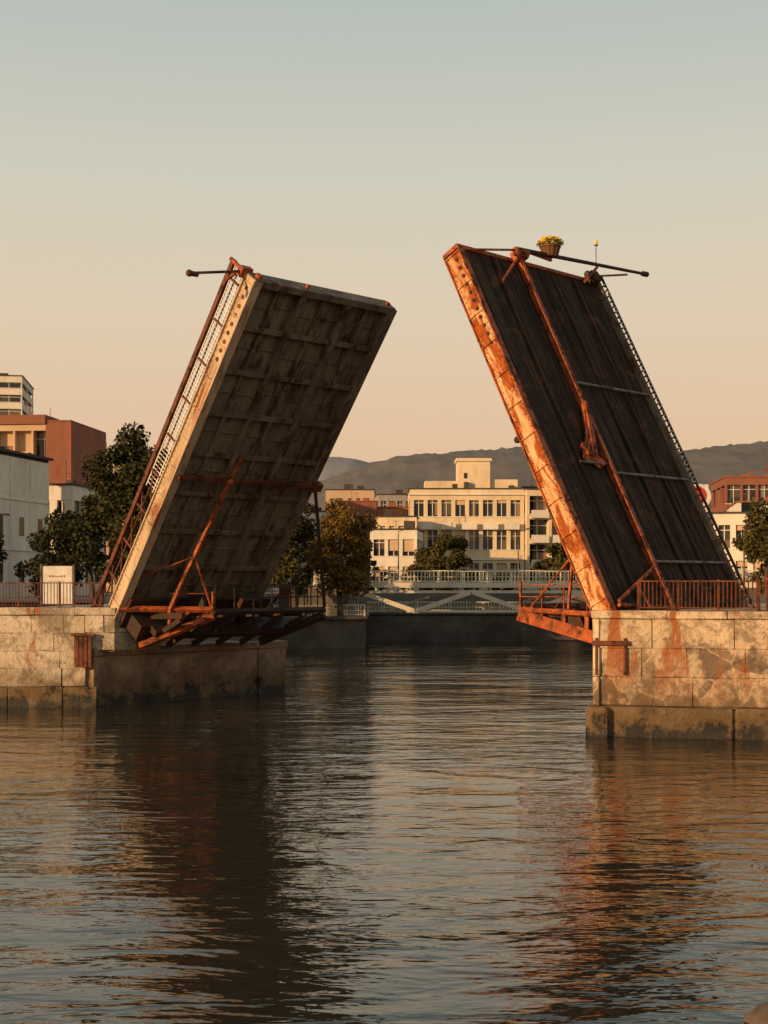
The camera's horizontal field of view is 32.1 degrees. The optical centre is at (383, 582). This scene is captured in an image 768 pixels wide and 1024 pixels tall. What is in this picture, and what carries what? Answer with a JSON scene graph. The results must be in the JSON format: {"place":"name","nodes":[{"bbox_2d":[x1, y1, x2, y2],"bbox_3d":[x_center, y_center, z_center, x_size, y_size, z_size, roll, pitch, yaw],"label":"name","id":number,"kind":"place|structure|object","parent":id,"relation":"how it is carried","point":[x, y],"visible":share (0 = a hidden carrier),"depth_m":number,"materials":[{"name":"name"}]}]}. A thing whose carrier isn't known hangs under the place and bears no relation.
{"place":"outdoors","nodes":[
{"label":"outdoors","id":0,"kind":"place"},
{"bbox_2d":[313,505,327,511],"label":"roof","id":1,"kind":"structure","parent":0,"point":[320,509],"depth_m":193.35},
{"bbox_2d":[318,457,368,480],"bbox_3d":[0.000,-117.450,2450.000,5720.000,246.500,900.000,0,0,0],"label":"hill","id":2,"kind":"structure","parent":0,"point":[334,466],"depth_m":2388.44,"materials":[{"name":"grey"}]},
{"bbox_2d":[0,588,765,611],"bbox_3d":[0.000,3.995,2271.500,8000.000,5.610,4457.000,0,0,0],"label":"bank terrain","id":3,"kind":"structure","parent":0,"point":[403,598],"depth_m":137.90,"materials":[{"name":"grey concrete"}]},
{"bbox_2d":[0,533,8,562],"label":"tree","id":4,"kind":"object","parent":3,"relation":"on","point":[5,554],"visible":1,"depth_m":87.78,"materials":[{"name":"green plant"}]},
{"bbox_2d":[0,373,33,414],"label":"white modern tower","id":5,"kind":"structure","parent":3,"relation":"on","point":[16,392],"depth_m":217.30,"materials":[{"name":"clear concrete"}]},
{"bbox_2d":[0,424,45,454],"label":"walls","id":6,"kind":"structure","parent":3,"relation":"on","point":[33,429],"depth_m":145.34,"materials":[{"name":"beige paint"}]},
{"bbox_2d":[8,431,44,456],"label":"window frames","id":7,"kind":"structure","parent":6,"relation":"attached to","point":[44,443],"depth_m":145.95,"materials":[{"name":"white paint"}]},
{"bbox_2d":[0,432,30,452],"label":"blinds","id":8,"kind":"object","parent":7,"relation":"attached to","point":[24,441],"visible":0.3,"depth_m":146.17,"materials":[{"name":"beige fabric"}]},
{"bbox_2d":[28,405,105,433],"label":"roof","id":9,"kind":"structure","parent":6,"relation":"on","point":[31,412],"depth_m":146.90,"materials":[{"name":"red brick"}]},
{"bbox_2d":[0,432,45,456],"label":"glazing","id":10,"kind":"structure","parent":3,"relation":"on","point":[40,446],"depth_m":146.06,"materials":[{"name":"black glass"}]},
{"bbox_2d":[0,454,49,597],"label":"plain side wall","id":11,"kind":"structure","parent":3,"relation":"on","point":[24,488],"depth_m":106.42,"materials":[{"name":"white paint"}]},
{"bbox_2d":[0,516,42,581],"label":"side windows","id":12,"kind":"structure","parent":11,"relation":"attached to","point":[21,528],"depth_m":106.36,"materials":[{"name":"grey glass"}]},
{"bbox_2d":[0,452,48,462],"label":"roof","id":13,"kind":"structure","parent":11,"relation":"on","point":[23,457],"depth_m":107.25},
{"bbox_2d":[0,448,53,460],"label":"roof terrace slab","id":14,"kind":"structure","parent":11,"relation":"on","point":[25,454],"depth_m":106.80,"materials":[{"name":"grey concrete"}]},
{"bbox_2d":[0,414,105,591],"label":"brick end wall","id":15,"kind":"structure","parent":3,"relation":"on","point":[70,446],"depth_m":144.85,"materials":[{"name":"red brick"}]},
{"bbox_2d":[13,518,102,600],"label":"tree","id":16,"kind":"object","parent":3,"relation":"on","point":[71,538],"visible":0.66,"depth_m":83.06,"materials":[{"name":"green plant"}]},
{"bbox_2d":[49,500,98,583],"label":"glazing","id":17,"kind":"structure","parent":3,"relation":"on","point":[76,505],"depth_m":119.12,"materials":[{"name":"black glass"}]},
{"bbox_2d":[49,485,103,595],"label":"walls","id":18,"kind":"structure","parent":3,"relation":"on","point":[69,494],"depth_m":117.79,"materials":[{"name":"white paint"}]},
{"bbox_2d":[49,468,90,487],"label":"roof","id":19,"kind":"structure","parent":18,"relation":"on","point":[70,482],"depth_m":119.04,"materials":[{"name":"grey concrete"}]},
{"bbox_2d":[44,493,116,598],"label":"tree","id":20,"kind":"object","parent":3,"relation":"on","point":[90,503],"visible":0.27,"depth_m":95.80,"materials":[{"name":"green plant"}]},
{"bbox_2d":[87,512,144,582],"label":"tree","id":21,"kind":"object","parent":3,"relation":"on","point":[98,569],"visible":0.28,"depth_m":83.76,"materials":[{"name":"green plant"}]},
{"bbox_2d":[78,421,158,553],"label":"tree","id":22,"kind":"object","parent":3,"relation":"on","point":[105,483],"visible":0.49,"depth_m":90.78,"materials":[{"name":"green plant"}]},
{"bbox_2d":[109,462,157,584],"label":"glazing","id":23,"kind":"structure","parent":3,"relation":"on","point":[115,469],"depth_m":170.35,"materials":[{"name":"black glass"}]},
{"bbox_2d":[106,453,165,591],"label":"walls","id":24,"kind":"structure","parent":3,"relation":"on","point":[107,552],"depth_m":170.03,"materials":[{"name":"beige paint"}]},
{"bbox_2d":[110,444,170,531],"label":"tree","id":25,"kind":"object","parent":3,"relation":"on","point":[129,473],"visible":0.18,"depth_m":89.47,"materials":[{"name":"green plant"}]},
{"bbox_2d":[0,602,287,706],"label":"stone pier","id":26,"kind":"structure","parent":3,"relation":"on","point":[81,655],"depth_m":62.27,"materials":[{"name":"beige stone"}]},
{"bbox_2d":[0,582,101,607],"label":"railing","id":27,"kind":"object","parent":26,"relation":"on","point":[50,592],"visible":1,"depth_m":62.14,"materials":[{"name":"brown metal"}]},
{"bbox_2d":[40,564,74,606],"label":"information board","id":28,"kind":"object","parent":26,"relation":"on","point":[57,573],"visible":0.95,"depth_m":65.90,"materials":[{"name":"white paint"}]},
{"bbox_2d":[91,257,396,649],"bbox_3d":[-6.131,-4.718,61.146,13.387,18.812,4.723,0,36,-45],"label":"bascule bridge leaf","id":29,"kind":"object","parent":26,"relation":"on","point":[287,366],"visible":0.99,"depth_m":61.15,"materials":[{"name":"brown metal"}]},
{"bbox_2d":[270,503,329,606],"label":"tree","id":30,"kind":"object","parent":3,"relation":"on","point":[289,565],"visible":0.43,"depth_m":113.31,"materials":[{"name":"green plant"}]},
{"bbox_2d":[295,520,323,584],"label":"glazing","id":31,"kind":"structure","parent":3,"relation":"on","point":[298,551],"depth_m":190.35,"materials":[{"name":"black glass"}]},
{"bbox_2d":[298,571,326,585],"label":"shrub","id":32,"kind":"object","parent":3,"relation":"on","point":[306,578],"visible":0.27,"depth_m":143.42,"materials":[{"name":"green plant"}]},
{"bbox_2d":[287,512,338,587],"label":"walls","id":33,"kind":"structure","parent":3,"relation":"on","point":[321,514],"depth_m":190.00,"materials":[{"name":"grey paint"}]},
{"bbox_2d":[302,498,379,615],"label":"tree","id":34,"kind":"object","parent":3,"relation":"on","point":[350,579],"visible":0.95,"depth_m":108.89,"materials":[{"name":"green plant"}]},
{"bbox_2d":[325,490,374,504],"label":"walls","id":35,"kind":"structure","parent":3,"relation":"on","point":[346,494],"depth_m":205.00,"materials":[{"name":"beige paint"}]},
{"bbox_2d":[325,484,374,492],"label":"roof","id":36,"kind":"structure","parent":35,"relation":"on","point":[347,486],"depth_m":206.30,"materials":[{"name":"grey concrete"}]},
{"bbox_2d":[345,511,370,554],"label":"glazing","id":37,"kind":"structure","parent":3,"relation":"on","point":[358,521],"depth_m":178.35,"materials":[{"name":"black glass"}]},
{"bbox_2d":[341,502,376,589],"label":"walls","id":38,"kind":"structure","parent":3,"relation":"on","point":[362,507],"depth_m":178.00,"materials":[{"name":"beige paint"}]},
{"bbox_2d":[338,485,377,505],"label":"roof","id":39,"kind":"structure","parent":38,"relation":"on","point":[364,500],"depth_m":177.88,"materials":[{"name":"ceramic"}]},
{"bbox_2d":[366,560,391,589],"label":"shrub","id":40,"kind":"object","parent":3,"relation":"on","point":[373,563],"visible":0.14,"depth_m":144.34,"materials":[{"name":"green plant"}]},
{"bbox_2d":[375,495,407,506],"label":"walls","id":41,"kind":"structure","parent":3,"relation":"on","point":[388,498],"depth_m":222.23,"materials":[{"name":"grey paint"}]},
{"bbox_2d":[375,486,406,496],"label":"roof","id":42,"kind":"structure","parent":41,"relation":"on","point":[398,492],"depth_m":223.75,"materials":[{"name":"grey concrete"}]},
{"bbox_2d":[377,508,408,515],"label":"walls","id":43,"kind":"structure","parent":3,"relation":"on","point":[396,511],"depth_m":182.00,"materials":[{"name":"brick"}]},
{"bbox_2d":[377,497,406,507],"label":"roof","id":44,"kind":"structure","parent":43,"relation":"on","point":[392,504],"depth_m":189.13,"materials":[{"name":"ceramic"}]},
{"bbox_2d":[374,539,413,580],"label":"glazing","id":45,"kind":"structure","parent":3,"relation":"on","point":[382,549],"depth_m":152.19,"materials":[{"name":"glass"}]},
{"bbox_2d":[381,501,407,506],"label":"glazing","id":46,"kind":"structure","parent":3,"relation":"on","point":[398,502],"depth_m":222.64,"materials":[{"name":"black glass"}]},
{"bbox_2d":[370,530,422,589],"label":"walls","id":47,"kind":"structure","parent":3,"relation":"on","point":[415,535],"depth_m":151.74,"materials":[{"name":"white paint"}]},
{"bbox_2d":[372,539,414,580],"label":"window frames","id":48,"kind":"structure","parent":47,"relation":"attached to","point":[379,542],"depth_m":151.88,"materials":[{"name":"white paint"}]},
{"bbox_2d":[374,539,413,576],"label":"blinds","id":49,"kind":"object","parent":48,"relation":"attached to","point":[408,545],"visible":0.61,"depth_m":151.88,"materials":[{"name":"beige fabric"}]},
{"bbox_2d":[370,512,423,532],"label":"roof","id":50,"kind":"structure","parent":47,"relation":"on","point":[409,524],"depth_m":156.18,"materials":[{"name":"grey concrete"}]},
{"bbox_2d":[376,517,417,527],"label":"walls","id":51,"kind":"structure","parent":3,"relation":"on","point":[387,522],"depth_m":162.89,"materials":[{"name":"beige paint"}]},
{"bbox_2d":[375,501,418,518],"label":"roof","id":52,"kind":"structure","parent":51,"relation":"on","point":[388,513],"depth_m":164.17,"materials":[{"name":"grey concrete"}]},
{"bbox_2d":[229,612,580,649],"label":"quay wall","id":53,"kind":"structure","parent":3,"relation":"on","point":[352,630],"depth_m":131.10,"materials":[{"name":"concrete"}]},
{"bbox_2d":[274,604,364,616],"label":"promenade railing","id":54,"kind":"object","parent":53,"relation":"on","point":[345,610],"visible":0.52,"depth_m":117.16,"materials":[{"name":"metal"}]},
{"bbox_2d":[367,601,576,611],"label":"promenade railing","id":55,"kind":"object","parent":53,"relation":"on","point":[442,606],"visible":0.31,"depth_m":131.18,"materials":[{"name":"metal"}]},
{"bbox_2d":[299,570,763,615],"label":"footbridge","id":56,"kind":"object","parent":53,"relation":"on","point":[461,584],"visible":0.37,"depth_m":118.61,"materials":[{"name":"paint"}]},
{"bbox_2d":[398,528,412,593],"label":"street lamp","id":57,"kind":"object","parent":3,"relation":"on","point":[398,546],"visible":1,"depth_m":138.94,"materials":[{"name":"grey metal"}]},
{"bbox_2d":[400,564,431,589],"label":"shrub","id":58,"kind":"object","parent":3,"relation":"on","point":[414,567],"visible":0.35,"depth_m":143.48,"materials":[{"name":"green plant"}]},
{"bbox_2d":[429,572,453,589],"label":"shrub","id":59,"kind":"object","parent":3,"relation":"on","point":[447,577],"visible":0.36,"depth_m":142.94,"materials":[{"name":"green plant"}]},
{"bbox_2d":[413,532,472,589],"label":"tree","id":60,"kind":"object","parent":3,"relation":"on","point":[431,558],"visible":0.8,"depth_m":144.23,"materials":[{"name":"green plant"}]},
{"bbox_2d":[408,489,523,589],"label":"walls","id":61,"kind":"structure","parent":3,"relation":"on","point":[495,553],"depth_m":170.00,"materials":[{"name":"beige paint"}]},
{"bbox_2d":[407,482,524,495],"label":"roof","id":62,"kind":"structure","parent":61,"relation":"on","point":[466,485],"depth_m":169.88,"materials":[{"name":"beige concrete"}]},
{"bbox_2d":[408,493,525,559],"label":"cornice","id":63,"kind":"structure","parent":61,"relation":"attached to","point":[472,494],"depth_m":169.77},
{"bbox_2d":[419,522,518,529],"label":"balconies","id":64,"kind":"structure","parent":61,"relation":"attached to","point":[469,525],"depth_m":169.28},
{"bbox_2d":[418,500,523,572],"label":"window frames","id":65,"kind":"structure","parent":61,"relation":"attached to","point":[475,516],"depth_m":170.29,"materials":[{"name":"white paint"}]},
{"bbox_2d":[442,500,505,569],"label":"blinds","id":66,"kind":"object","parent":65,"relation":"attached to","point":[501,566],"visible":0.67,"depth_m":170.21,"materials":[{"name":"beige fabric"}]},
{"bbox_2d":[453,569,479,589],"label":"shrub","id":67,"kind":"object","parent":3,"relation":"on","point":[474,576],"visible":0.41,"depth_m":143.22,"materials":[{"name":"green plant"}]},
{"bbox_2d":[414,500,519,580],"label":"glazing","id":68,"kind":"structure","parent":3,"relation":"on","point":[473,534],"depth_m":170.35,"materials":[{"name":"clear glass"}]},
{"bbox_2d":[489,572,514,589],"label":"shrub","id":69,"kind":"object","parent":3,"relation":"on","point":[500,576],"visible":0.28,"depth_m":143.78,"materials":[{"name":"green plant"}]},
{"bbox_2d":[517,528,532,593],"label":"street lamp","id":70,"kind":"object","parent":3,"relation":"on","point":[518,551],"visible":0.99,"depth_m":138.94,"materials":[{"name":"grey metal"}]},
{"bbox_2d":[530,560,558,589],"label":"shrub","id":71,"kind":"object","parent":3,"relation":"on","point":[537,565],"visible":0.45,"depth_m":141.11,"materials":[{"name":"green plant"}]},
{"bbox_2d":[530,496,560,580],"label":"glazing","id":72,"kind":"structure","parent":3,"relation":"on","point":[537,552],"depth_m":170.70,"materials":[{"name":"black glass"}]},
{"bbox_2d":[524,490,573,589],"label":"walls","id":73,"kind":"structure","parent":3,"relation":"on","point":[527,518],"depth_m":169.40,"materials":[{"name":"beige paint"}]},
{"bbox_2d":[521,477,538,489],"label":"roof","id":74,"kind":"structure","parent":73,"relation":"on","point":[531,487],"depth_m":174.95,"materials":[{"name":"beige concrete"}]},
{"bbox_2d":[530,510,560,567],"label":"balconies","id":75,"kind":"structure","parent":73,"relation":"attached to","point":[540,538],"depth_m":168.94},
{"bbox_2d":[527,513,573,588],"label":"window frames","id":76,"kind":"structure","parent":73,"relation":"attached to","point":[530,563],"depth_m":169.55,"materials":[{"name":"white paint"}]},
{"bbox_2d":[541,541,569,579],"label":"tree","id":77,"kind":"object","parent":3,"relation":"on","point":[561,559],"visible":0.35,"depth_m":139.44,"materials":[{"name":"green plant"}]},
{"bbox_2d":[550,573,575,589],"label":"shrub","id":78,"kind":"object","parent":3,"relation":"on","point":[565,580],"visible":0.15,"depth_m":141.98,"materials":[{"name":"green plant"}]},
{"bbox_2d":[585,603,767,739],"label":"stone pier","id":79,"kind":"structure","parent":3,"relation":"on","point":[694,673],"depth_m":49.79,"materials":[{"name":"beige stone"}]},
{"bbox_2d":[443,243,754,643],"bbox_3d":[9.342,-5.328,59.635,13.319,19.114,6.364,0,-27,-45],"label":"bascule bridge leaf","id":80,"kind":"object","parent":79,"relation":"on","point":[623,501],"visible":0.91,"depth_m":56.49,"materials":[{"name":"orange paint"}]},
{"bbox_2d":[535,235,563,257],"bbox_3d":[7.537,-15.249,60.471,1.336,1.001,1.304,0,0,0],"label":"flower basket","id":81,"kind":"object","parent":80,"relation":"on","point":[549,245],"visible":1,"depth_m":60.15,"materials":[{"name":"wicker"}]},
{"bbox_2d":[636,580,761,610],"bbox_3d":[11.771,0.490,49.965,4.589,1.180,0.189,0,0,12],"label":"railing","id":82,"kind":"object","parent":79,"relation":"on","point":[718,607],"visible":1,"depth_m":49.95,"materials":[{"name":"brown metal"}]},
{"bbox_2d":[765,580,767,610],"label":"railing","id":83,"kind":"object","parent":79,"relation":"on","point":[766,595],"visible":1,"depth_m":49.43,"materials":[{"name":"brown metal"}]},
{"bbox_2d":[694,484,710,511],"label":"round sign","id":84,"kind":"object","parent":3,"relation":"on","point":[705,490],"visible":0.32,"depth_m":119.86,"materials":[{"name":"white metal"}]},
{"bbox_2d":[711,477,767,523],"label":"walls","id":85,"kind":"structure","parent":3,"relation":"on","point":[725,482],"depth_m":159.98,"materials":[{"name":"red brick"}]},
{"bbox_2d":[710,474,767,484],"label":"roof","id":86,"kind":"structure","parent":85,"relation":"on","point":[744,475],"depth_m":159.91,"materials":[{"name":"ceramic"}]},
{"bbox_2d":[725,485,767,503],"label":"window frames","id":87,"kind":"structure","parent":85,"relation":"attached to","point":[733,489],"depth_m":160.04,"materials":[{"name":"white paint"}]},
{"bbox_2d":[747,463,767,475],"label":"construction crane","id":88,"kind":"object","parent":85,"relation":"on","point":[761,471],"visible":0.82,"depth_m":164.94,"materials":[{"name":"orange paint"}]},
{"bbox_2d":[713,513,767,579],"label":"walls","id":89,"kind":"structure","parent":3,"relation":"on","point":[732,520],"depth_m":119.57,"materials":[{"name":"white paint"}]},
{"bbox_2d":[720,525,741,576],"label":"window frames","id":90,"kind":"structure","parent":89,"relation":"attached to","point":[724,530],"depth_m":119.79,"materials":[{"name":"white paint"}]},
{"bbox_2d":[729,525,764,576],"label":"blinds","id":91,"kind":"object","parent":90,"relation":"attached to","point":[740,563],"visible":0.3,"depth_m":119.54,"materials":[{"name":"beige fabric"}]},
{"bbox_2d":[712,495,751,514],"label":"roof","id":92,"kind":"structure","parent":89,"relation":"on","point":[744,507],"depth_m":123.41,"materials":[{"name":"grey concrete"}]},
{"bbox_2d":[714,485,767,507],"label":"glazing","id":93,"kind":"structure","parent":3,"relation":"on","point":[737,495],"depth_m":160.16,"materials":[{"name":"black glass"}]},
{"bbox_2d":[719,525,763,581],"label":"glazing","id":94,"kind":"structure","parent":3,"relation":"on","point":[727,536],"depth_m":120.01,"materials":[{"name":"glass"}]},
{"bbox_2d":[727,503,766,511],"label":"walls","id":95,"kind":"structure","parent":3,"relation":"on","point":[736,507],"depth_m":131.47,"materials":[{"name":"beige paint"}]},
{"bbox_2d":[726,488,767,508],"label":"roof","id":96,"kind":"structure","parent":95,"relation":"on","point":[747,493],"depth_m":134.71,"materials":[{"name":"ceramic"}]},
{"bbox_2d":[731,499,767,597],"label":"tree","id":97,"kind":"object","parent":3,"relation":"on","point":[755,544],"visible":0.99,"depth_m":100.30,"materials":[{"name":"green plant"}]},
{"bbox_2d":[743,527,763,579],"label":"street lamp","id":98,"kind":"object","parent":3,"relation":"on","point":[744,550],"visible":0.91,"depth_m":99.95,"materials":[{"name":"grey metal"}]},
{"bbox_2d":[0,641,767,1023],"bbox_3d":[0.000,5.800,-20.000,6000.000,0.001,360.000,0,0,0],"label":"water","id":99,"kind":"structure","parent":0,"point":[430,833],"depth_m":28.30,"materials":[{"name":"grey liquid"}]},
{"bbox_2d":[744,1001,767,1023],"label":"rock","id":100,"kind":"object","parent":99,"relation":"in","point":[758,1014],"visible":1,"depth_m":17.50,"materials":[{"name":"brown stone"}]},
{"bbox_2d":[0,0,767,462],"label":"sky","id":101,"kind":"structure","parent":0,"point":[348,146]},
{"bbox_2d":[424,458,517,487],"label":"roof tower","id":102,"kind":"structure","parent":0,"point":[477,470],"depth_m":172.00,"materials":[{"name":"beige paint"}]},
{"bbox_2d":[283,441,767,578],"bbox_3d":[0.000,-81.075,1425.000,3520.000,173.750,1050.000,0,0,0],"label":"hill","id":103,"kind":"structure","parent":0,"point":[708,465],"depth_m":1248.22,"materials":[{"name":"grey"}]}
]}

